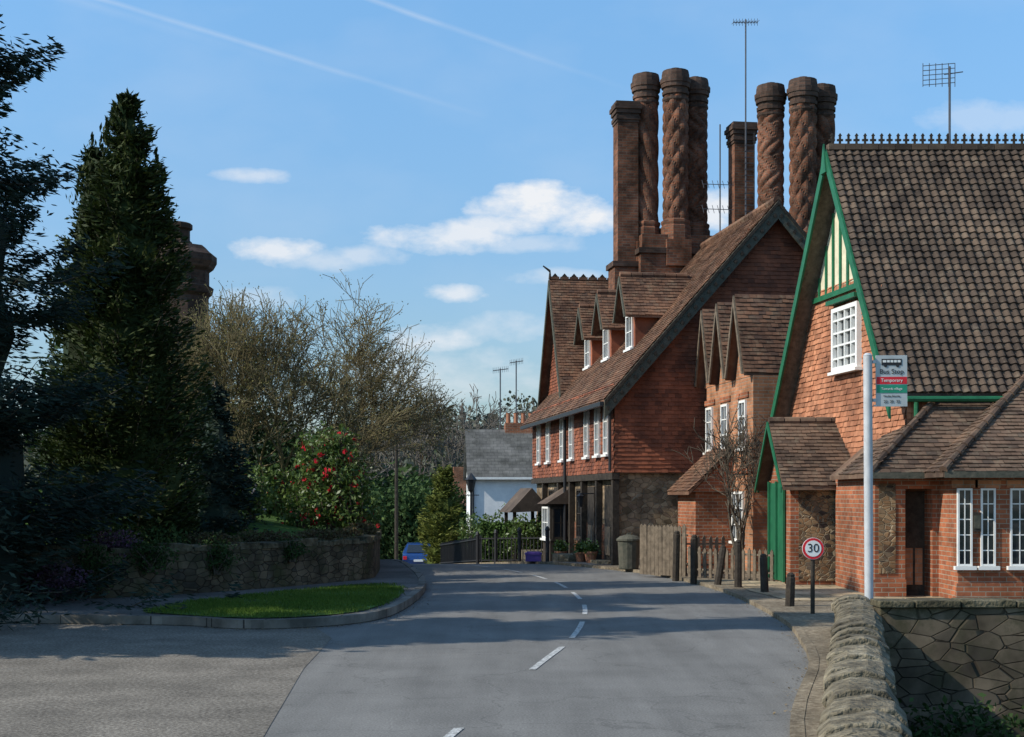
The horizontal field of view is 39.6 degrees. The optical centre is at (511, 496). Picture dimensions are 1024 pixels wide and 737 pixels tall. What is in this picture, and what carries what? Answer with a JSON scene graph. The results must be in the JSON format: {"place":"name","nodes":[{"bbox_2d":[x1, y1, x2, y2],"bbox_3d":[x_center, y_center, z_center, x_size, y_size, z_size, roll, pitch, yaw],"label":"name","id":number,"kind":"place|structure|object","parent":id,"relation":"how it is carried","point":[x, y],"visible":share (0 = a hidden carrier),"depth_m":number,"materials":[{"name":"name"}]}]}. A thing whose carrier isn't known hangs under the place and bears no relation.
{"place":"outdoors","nodes":[
{"label":"outdoors","id":0,"kind":"place"},
{"bbox_2d":[0,624,331,736],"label":"side road","id":1,"kind":"structure","parent":0,"point":[88,680],"depth_m":13.22,"materials":[{"name":"grey asphalt"}]},
{"bbox_2d":[25,502,340,546],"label":"garden bank","id":2,"kind":"structure","parent":0,"point":[272,520],"depth_m":27.92,"materials":[{"name":"green plant"}]},
{"bbox_2d":[25,131,108,527],"bbox_3d":[-7.466,-2.415,25.367,2.766,8.229,2.813,0,0,-36],"label":"cypress tree","id":3,"kind":"object","parent":2,"relation":"on","point":[68,345],"visible":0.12,"depth_m":25.08,"materials":[{"name":"green plant"}]},
{"bbox_2d":[20,529,143,600],"bbox_3d":[-7.203,1.124,21.638,3.378,1.243,1.170,0,0,-32],"label":"heather patch","id":4,"kind":"object","parent":2,"relation":"on","point":[62,578],"visible":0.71,"depth_m":21.62,"materials":[{"name":"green plant"}]},
{"bbox_2d":[22,509,190,549],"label":"undergrowth","id":5,"kind":"object","parent":2,"relation":"on","point":[157,535],"visible":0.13,"depth_m":23.30,"materials":[{"name":"green plant"}]},
{"bbox_2d":[0,14,242,629],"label":"cedar tree","id":6,"kind":"object","parent":2,"relation":"on","point":[17,497],"visible":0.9,"depth_m":20.68,"materials":[{"name":"green plant"}]},
{"bbox_2d":[25,87,219,544],"bbox_3d":[-6.692,-2.690,24.672,3.281,8.780,3.317,0,0,0],"label":"cypress tree","id":7,"kind":"object","parent":2,"relation":"on","point":[138,335],"visible":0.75,"depth_m":24.07,"materials":[{"name":"green plant"}]},
{"bbox_2d":[22,320,377,521],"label":"dark evergreens","id":8,"kind":"object","parent":2,"relation":"on","point":[257,437],"visible":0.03,"depth_m":35.57,"materials":[{"name":"green plant"}]},
{"bbox_2d":[160,221,255,463],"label":"brick house with octagonal chimney","id":9,"kind":"structure","parent":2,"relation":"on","point":[203,260],"depth_m":44.46,"materials":[{"name":"brick"}]},
{"bbox_2d":[180,380,274,538],"bbox_3d":[-5.761,-0.424,27.284,2.295,3.613,2.213,0,0,43],"label":"blue spruce","id":10,"kind":"object","parent":2,"relation":"on","point":[223,480],"visible":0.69,"depth_m":27.02,"materials":[{"name":"green plant"}]},
{"bbox_2d":[176,452,283,521],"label":"flowering shrubs","id":11,"kind":"object","parent":2,"relation":"on","point":[263,489],"visible":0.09,"depth_m":28.41,"materials":[{"name":"green plant"}]},
{"bbox_2d":[232,456,294,511],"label":"flowering shrubs","id":12,"kind":"object","parent":2,"relation":"on","point":[279,479],"visible":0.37,"depth_m":29.77,"materials":[{"name":"green plant"}]},
{"bbox_2d":[167,278,380,499],"bbox_3d":[-6.568,-2.087,33.426,6.022,5.839,7.153,0,0,-40],"label":"magnolia tree","id":13,"kind":"object","parent":2,"relation":"on","point":[208,332],"visible":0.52,"depth_m":32.04,"materials":[{"name":"brown plant"}]},
{"bbox_2d":[176,519,379,543],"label":"ground cover plants","id":14,"kind":"object","parent":2,"relation":"on","point":[362,528],"visible":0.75,"depth_m":25.51,"materials":[{"name":"green plant"}]},
{"bbox_2d":[250,457,359,527],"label":"laurel bushes","id":15,"kind":"object","parent":2,"relation":"on","point":[269,511],"visible":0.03,"depth_m":33.38,"materials":[{"name":"green plant"}]},
{"bbox_2d":[170,269,474,519],"bbox_3d":[-5.060,-2.217,33.304,8.269,6.273,9.073,0,0,0],"label":"magnolia tree","id":16,"kind":"object","parent":2,"relation":"on","point":[390,407],"visible":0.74,"depth_m":32.59,"materials":[{"name":"brown plant"}]},
{"bbox_2d":[270,420,384,533],"bbox_3d":[-3.745,-0.291,29.158,2.363,2.593,1.655,0,0,0],"label":"red camellia bush","id":17,"kind":"object","parent":2,"relation":"on","point":[349,505],"visible":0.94,"depth_m":28.92,"materials":[{"name":"green plant"}]},
{"bbox_2d":[0,564,418,618],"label":"pavement","id":18,"kind":"structure","parent":0,"point":[404,575],"depth_m":21.66,"materials":[{"name":"concrete"}]},
{"bbox_2d":[143,582,407,618],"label":"grass verge","id":19,"kind":"object","parent":18,"relation":"on","point":[321,600],"depth_m":20.66,"materials":[{"name":"green plant"}]},
{"bbox_2d":[380,560,402,563],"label":"pavement","id":20,"kind":"structure","parent":0,"point":[389,562],"depth_m":34.06,"materials":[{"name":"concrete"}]},
{"bbox_2d":[0,0,1023,457],"label":"sky","id":21,"kind":"structure","parent":0,"point":[445,153],"materials":[{"name":"blue"}]},
{"bbox_2d":[264,564,808,736],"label":"road","id":22,"kind":"structure","parent":0,"point":[467,647],"depth_m":14.36,"materials":[{"name":"grey asphalt"}]},
{"bbox_2d":[0,559,425,628],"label":"kerb","id":23,"kind":"structure","parent":22,"relation":"on","point":[407,600],"depth_m":18.78,"materials":[{"name":"concrete"}]},
{"bbox_2d":[385,435,406,558],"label":"telegraph pole","id":24,"kind":"object","parent":22,"relation":"on","point":[396,508],"visible":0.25,"depth_m":63.94,"materials":[{"name":"wood"}]},
{"bbox_2d":[402,543,429,563],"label":"parked car","id":25,"kind":"object","parent":22,"relation":"on","point":[412,554],"visible":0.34,"depth_m":76.33,"materials":[{"name":"blue paint"}]},
{"bbox_2d":[444,565,586,736],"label":"line marking","id":26,"kind":"object","parent":22,"relation":"on","point":[453,732],"visible":1,"depth_m":15.71,"materials":[{"name":"paint"}]},
{"bbox_2d":[457,561,818,736],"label":"kerb","id":27,"kind":"structure","parent":22,"relation":"on","point":[797,726],"depth_m":16.96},
{"bbox_2d":[519,561,639,564],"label":"pavement","id":28,"kind":"structure","parent":0,"point":[584,563],"depth_m":34.68,"materials":[{"name":"concrete"}]},
{"bbox_2d":[416,464,468,563],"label":"golden conifer","id":29,"kind":"object","parent":28,"relation":"on","point":[438,526],"visible":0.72,"depth_m":52.67,"materials":[{"name":"green plant"}]},
{"bbox_2d":[439,536,480,563],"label":"iron railings","id":30,"kind":"object","parent":28,"relation":"on","point":[461,551],"visible":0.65,"depth_m":46.68,"materials":[{"name":"black metal"}]},
{"bbox_2d":[463,473,478,537],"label":"street lamp","id":31,"kind":"object","parent":28,"relation":"on","point":[470,479],"visible":0.68,"depth_m":51.94,"materials":[{"name":"black metal"}]},
{"bbox_2d":[475,531,479,563],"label":"iron bollard","id":32,"kind":"object","parent":28,"relation":"on","point":[477,534],"visible":0.89,"depth_m":41.36,"materials":[{"name":"black metal"}]},
{"bbox_2d":[494,529,497,563],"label":"iron bollard","id":33,"kind":"object","parent":28,"relation":"on","point":[495,545],"visible":0.89,"depth_m":39.56,"materials":[{"name":"black metal"}]},
{"bbox_2d":[456,503,542,557],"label":"garden shrubs","id":34,"kind":"object","parent":28,"relation":"on","point":[532,530],"visible":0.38,"depth_m":43.25,"materials":[{"name":"green plant"}]},
{"bbox_2d":[479,520,539,561],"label":"garden hedge","id":35,"kind":"object","parent":28,"relation":"on","point":[488,528],"visible":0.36,"depth_m":44.05,"materials":[{"name":"green plant"}]},
{"bbox_2d":[481,535,542,561],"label":"iron railings","id":36,"kind":"object","parent":28,"relation":"on","point":[511,538],"visible":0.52,"depth_m":41.80,"materials":[{"name":"black metal"}]},
{"bbox_2d":[517,527,521,560],"bbox_3d":[0.200,1.389,37.800,0.120,1.120,0.120,0,0,22],"label":"iron bollard","id":37,"kind":"object","parent":28,"relation":"on","point":[519,530],"visible":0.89,"depth_m":37.76,"materials":[{"name":"black metal"}]},
{"bbox_2d":[525,552,541,560],"bbox_3d":[0.550,1.560,36.775,0.440,0.240,0.390,0,0,0],"label":"plastic crate","id":38,"kind":"object","parent":28,"relation":"on","point":[532,556],"visible":1,"depth_m":36.60,"materials":[{"name":"plastic"}]},
{"bbox_2d":[545,526,549,561],"bbox_3d":[0.900,1.323,36.200,0.120,1.120,0.120,0,0,-22],"label":"iron bollard","id":39,"kind":"object","parent":28,"relation":"on","point":[547,529],"visible":0.89,"depth_m":36.16,"materials":[{"name":"black metal"}]},
{"bbox_2d":[551,539,569,553],"bbox_3d":[1.298,1.431,38.043,0.492,0.639,0.587,0,0,0],"label":"potted plant","id":40,"kind":"object","parent":28,"relation":"on","point":[561,546],"visible":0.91,"depth_m":37.92,"materials":[{"name":"green plant"}]},
{"bbox_2d":[570,540,585,561],"bbox_3d":[1.756,1.394,36.402,0.511,0.571,0.542,0,0,0],"label":"potted plant","id":41,"kind":"object","parent":28,"relation":"on","point":[579,554],"visible":0.73,"depth_m":36.31,"materials":[{"name":"green plant"}]},
{"bbox_2d":[580,538,601,562],"bbox_3d":[1.948,1.342,35.206,0.515,0.615,0.558,0,0,-25],"label":"potted plant","id":42,"kind":"object","parent":28,"relation":"on","point":[589,552],"visible":0.99,"depth_m":35.11,"materials":[{"name":"green plant"}]},
{"bbox_2d":[600,565,834,646],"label":"pavement","id":43,"kind":"structure","parent":0,"point":[817,625],"depth_m":20.39,"materials":[{"name":"stone paving"},{"name":"concrete"}]},
{"bbox_2d":[616,533,639,569],"bbox_3d":[2.620,1.230,31.900,0.560,0.820,0.546,0,0,0],"label":"dustbin","id":44,"kind":"object","parent":43,"relation":"on","point":[628,549],"visible":0.98,"depth_m":31.70,"materials":[{"name":"grey metal"}]},
{"bbox_2d":[640,524,687,575],"bbox_3d":[3.138,1.107,29.485,0.067,1.066,1.272,0,0,-43],"label":"weathered board fence","id":45,"kind":"object","parent":43,"relation":"on","point":[656,549],"visible":0.91,"depth_m":29.51,"materials":[{"name":"brown wood"}]},
{"bbox_2d":[672,531,679,580],"bbox_3d":[3.280,1.215,28.393,0.129,1.050,0.129,2,1,35],"label":"wooden bollard","id":46,"kind":"object","parent":43,"relation":"on","point":[676,555],"visible":0.89,"depth_m":28.34,"materials":[{"name":"wood"}]},
{"bbox_2d":[690,534,697,584],"bbox_3d":[3.505,1.240,27.393,0.129,1.000,0.129,0,1,-35],"label":"wooden bollard","id":47,"kind":"object","parent":43,"relation":"on","point":[693,568],"visible":0.89,"depth_m":27.34,"materials":[{"name":"black wood"}]},
{"bbox_2d":[686,536,725,574],"bbox_3d":[3.901,1.231,29.772,1.224,0.819,0.060,0,0,-15],"label":"picket fence","id":48,"kind":"object","parent":43,"relation":"on","point":[710,543],"visible":0.36,"depth_m":29.78,"materials":[{"name":"brown wood"}]},
{"bbox_2d":[672,394,765,549],"bbox_3d":[4.921,-0.203,30.445,2.479,3.838,3.046,0,0,-34],"label":"bare wisteria","id":49,"kind":"object","parent":43,"relation":"on","point":[729,453],"visible":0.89,"depth_m":30.16,"materials":[{"name":"brown plant"}]},
{"bbox_2d":[714,545,725,584],"bbox_3d":[3.858,1.328,26.369,0.129,0.850,0.129,22,-16,-41],"label":"wooden bollard","id":50,"kind":"object","parent":43,"relation":"on","point":[720,566],"visible":0.89,"depth_m":26.33,"materials":[{"name":"wood"}]},
{"bbox_2d":[688,546,773,580],"bbox_3d":[4.311,1.323,28.128,0.066,0.635,2.175,0,0,-41],"label":"picket fence","id":51,"kind":"object","parent":43,"relation":"on","point":[726,570],"visible":0.76,"depth_m":28.07,"materials":[{"name":"brown wood"}]},
{"bbox_2d":[734,540,741,586],"bbox_3d":[4.070,1.265,25.600,0.129,0.950,0.129,0,0,-3],"label":"wooden bollard","id":52,"kind":"object","parent":43,"relation":"on","point":[737,563],"visible":0.89,"depth_m":25.55,"materials":[{"name":"wood"}]},
{"bbox_2d":[760,554,768,591],"bbox_3d":[4.292,1.360,24.207,0.129,0.760,0.129,-3,-2,40],"label":"wooden bollard","id":53,"kind":"object","parent":43,"relation":"on","point":[764,585],"visible":0.89,"depth_m":24.16,"materials":[{"name":"black wood"}]},
{"bbox_2d":[785,572,794,605],"bbox_3d":[4.146,1.440,21.196,0.129,0.600,0.129,2,1,33],"label":"wooden bollard","id":54,"kind":"object","parent":43,"relation":"on","point":[790,591],"visible":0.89,"depth_m":21.14,"materials":[{"name":"wood"}]},
{"bbox_2d":[802,538,823,613],"bbox_3d":[4.190,1.139,19.813,0.304,1.122,0.072,0,0,0],"label":"speed limit sign","id":55,"kind":"object","parent":43,"relation":"on","point":[812,549],"visible":0.99,"depth_m":19.78,"materials":[{"name":"white metal"}]},
{"bbox_2d":[702,124,754,230],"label":"tv aerial rods","id":56,"kind":"object","parent":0,"point":[720,209],"visible":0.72,"depth_m":40.17,"materials":[{"name":"grey metal"}]},
{"bbox_2d":[790,647,829,736],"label":"pavement","id":57,"kind":"structure","parent":0,"point":[815,708],"depth_m":11.41,"materials":[{"name":"grey concrete"}]},
{"bbox_2d":[732,581,940,600],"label":"paved forecourt","id":58,"kind":"structure","parent":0,"point":[822,592],"depth_m":24.30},
{"bbox_2d":[830,374,1023,598],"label":"brick hall annexe","id":59,"kind":"structure","parent":58,"relation":"on","point":[948,499],"depth_m":22.94,"materials":[{"name":"red brick"}]},
{"bbox_3d":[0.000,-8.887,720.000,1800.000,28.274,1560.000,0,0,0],"label":"ground","id":60,"kind":"structure","parent":0,"visible":0},
{"bbox_2d":[13,539,379,600],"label":"retaining stone wall","id":61,"kind":"structure","parent":60,"relation":"on","point":[261,568],"depth_m":24.14,"materials":[{"name":"grey stone"}]},
{"bbox_2d":[67,535,309,594],"bbox_3d":[-5.207,1.093,23.267,4.857,0.921,1.184,0,0,-44],"label":"wall ivy","id":62,"kind":"object","parent":61,"relation":"attached to","point":[294,553],"depth_m":22.43,"materials":[{"name":"green plant"}]},
{"bbox_2d":[20,528,381,554],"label":"coping stones","id":63,"kind":"object","parent":61,"relation":"on","point":[182,547],"visible":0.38,"depth_m":24.14,"materials":[{"name":"grey stone"}]},
{"bbox_2d":[20,390,539,493],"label":"hillside woodland","id":64,"kind":"object","parent":60,"relation":"on","point":[432,471],"visible":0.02,"depth_m":290.86,"materials":[{"name":"green plant"}]},
{"bbox_2d":[252,429,436,511],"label":"evergreen tree","id":65,"kind":"object","parent":60,"relation":"on","point":[389,480],"visible":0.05,"depth_m":104.27,"materials":[{"name":"green plant"}]},
{"bbox_2d":[355,452,392,493],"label":"bare tree","id":66,"kind":"object","parent":60,"relation":"on","point":[375,466],"visible":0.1,"depth_m":102.75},
{"bbox_2d":[362,421,463,475],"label":"bare tree","id":67,"kind":"object","parent":60,"relation":"on","point":[382,454],"visible":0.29,"depth_m":112.09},
{"bbox_2d":[366,471,466,559],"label":"evergreen tree","id":68,"kind":"object","parent":60,"relation":"on","point":[408,520],"visible":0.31,"depth_m":83.46,"materials":[{"name":"green plant"}]},
{"bbox_2d":[373,404,464,479],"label":"bare tree","id":69,"kind":"object","parent":60,"relation":"on","point":[393,466],"visible":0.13,"depth_m":118.98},
{"bbox_2d":[409,431,441,487],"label":"bare tree","id":70,"kind":"object","parent":60,"relation":"on","point":[429,455],"visible":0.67,"depth_m":104.61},
{"bbox_2d":[403,379,512,467],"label":"bare tree","id":71,"kind":"object","parent":60,"relation":"on","point":[463,414],"visible":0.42,"depth_m":111.33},
{"bbox_2d":[452,467,466,509],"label":"distant brick cottage","id":72,"kind":"structure","parent":60,"relation":"on","point":[458,473],"depth_m":97.29,"materials":[{"name":"brick"}]},
{"bbox_2d":[441,391,515,457],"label":"bare tree","id":73,"kind":"object","parent":60,"relation":"on","point":[493,408],"visible":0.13,"depth_m":116.56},
{"bbox_2d":[472,411,503,428],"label":"bare tree","id":74,"kind":"object","parent":60,"relation":"on","point":[490,422],"visible":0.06,"depth_m":125.81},
{"bbox_2d":[446,400,531,466],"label":"bare tree","id":75,"kind":"object","parent":60,"relation":"on","point":[484,425],"visible":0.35,"depth_m":117.55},
{"bbox_2d":[463,413,536,532],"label":"house","id":76,"kind":"structure","parent":60,"relation":"on","point":[498,463],"depth_m":60.55,"materials":[{"name":"stone"}]},
{"bbox_2d":[493,367,507,428],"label":"tv aerial","id":77,"kind":"object","parent":76,"relation":"attached to","point":[500,369],"visible":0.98,"depth_m":62.37,"materials":[{"name":"metal"}]},
{"bbox_2d":[510,358,520,412],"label":"tv aerial","id":78,"kind":"object","parent":76,"relation":"on","point":[519,361],"visible":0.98,"depth_m":62.42,"materials":[{"name":"metal"}]},
{"bbox_2d":[512,400,536,422],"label":"bare tree","id":79,"kind":"object","parent":60,"relation":"on","point":[519,419],"visible":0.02,"depth_m":123.31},
{"bbox_2d":[533,223,793,563],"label":"walls","id":80,"kind":"structure","parent":60,"relation":"on","point":[645,498],"depth_m":34.25,"materials":[{"name":"red brick"}]},
{"bbox_2d":[499,406,619,564],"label":"street front","id":81,"kind":"structure","parent":80,"relation":"attached to","point":[555,507],"depth_m":38.70,"materials":[{"name":"brown paint"}]},
{"bbox_2d":[537,265,607,406],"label":"cross gable","id":82,"kind":"structure","parent":80,"relation":"attached to","point":[562,362],"depth_m":44.08,"materials":[{"name":"tile"}]},
{"bbox_2d":[606,67,711,289],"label":"chimney stack with spiral shafts","id":83,"kind":"object","parent":80,"relation":"attached to","point":[643,241],"visible":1,"depth_m":40.71,"materials":[{"name":"brick"}]},
{"bbox_2d":[522,196,805,425],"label":"roof","id":84,"kind":"structure","parent":80,"relation":"on","point":[710,255],"depth_m":36.28,"materials":[{"name":"tile"}]},
{"bbox_2d":[573,272,692,370],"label":"dormers","id":85,"kind":"object","parent":84,"relation":"on","point":[631,310],"visible":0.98,"depth_m":36.83,"materials":[{"name":"tile"}]},
{"bbox_2d":[520,201,806,429],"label":"bargeboards","id":86,"kind":"object","parent":84,"relation":"attached to","point":[717,279],"visible":0.59,"depth_m":33.98,"materials":[{"name":"black paint"}]},
{"bbox_2d":[532,208,803,477],"bbox_3d":[5.459,-3.781,40.492,7.962,6.438,12.045,0,0,-8],"label":"tile hanging","id":87,"kind":"object","parent":80,"relation":"attached to","point":[667,427],"visible":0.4,"depth_m":34.25},
{"bbox_2d":[732,18,757,214],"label":"tv aerial mast","id":88,"kind":"object","parent":80,"relation":"on","point":[745,22],"visible":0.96,"depth_m":40.27,"materials":[{"name":"grey metal"}]},
{"bbox_2d":[724,76,837,233],"bbox_3d":[7.609,-7.256,39.947,2.620,8.312,3.317,0,0,-8],"label":"chimney stack","id":89,"kind":"object","parent":80,"relation":"on","point":[812,107],"visible":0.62,"depth_m":38.78,"materials":[{"name":"brick"}]},
{"bbox_2d":[667,294,794,571],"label":"gabled brick cottage","id":90,"kind":"structure","parent":60,"relation":"on","point":[741,343],"depth_m":31.67,"materials":[{"name":"red brick"}]},
{"bbox_2d":[817,594,911,736],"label":"road wall","id":91,"kind":"structure","parent":60,"relation":"on","point":[859,698],"depth_m":9.71,"materials":[{"name":"stone"}]},
{"bbox_2d":[863,353,906,598],"bbox_3d":[4.677,-0.046,17.800,0.548,3.490,0.116,0,0,0],"label":"bus stop sign","id":92,"kind":"object","parent":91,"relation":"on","point":[891,380],"visible":1,"depth_m":17.78,"materials":[{"name":"grey metal"}]},
{"bbox_2d":[755,63,1023,584],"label":"tiled village hall","id":93,"kind":"structure","parent":60,"relation":"on","point":[914,251],"depth_m":25.98,"materials":[{"name":"brown tile"}]},
{"bbox_2d":[870,598,1023,736],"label":"yard wall","id":94,"kind":"structure","parent":60,"relation":"on","point":[965,651],"depth_m":15.30,"materials":[{"name":"stone"}]},
{"bbox_2d":[898,692,1023,736],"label":"ditch nettles","id":95,"kind":"object","parent":60,"relation":"on","point":[978,720],"visible":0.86,"depth_m":14.56,"materials":[{"name":"green plant"}]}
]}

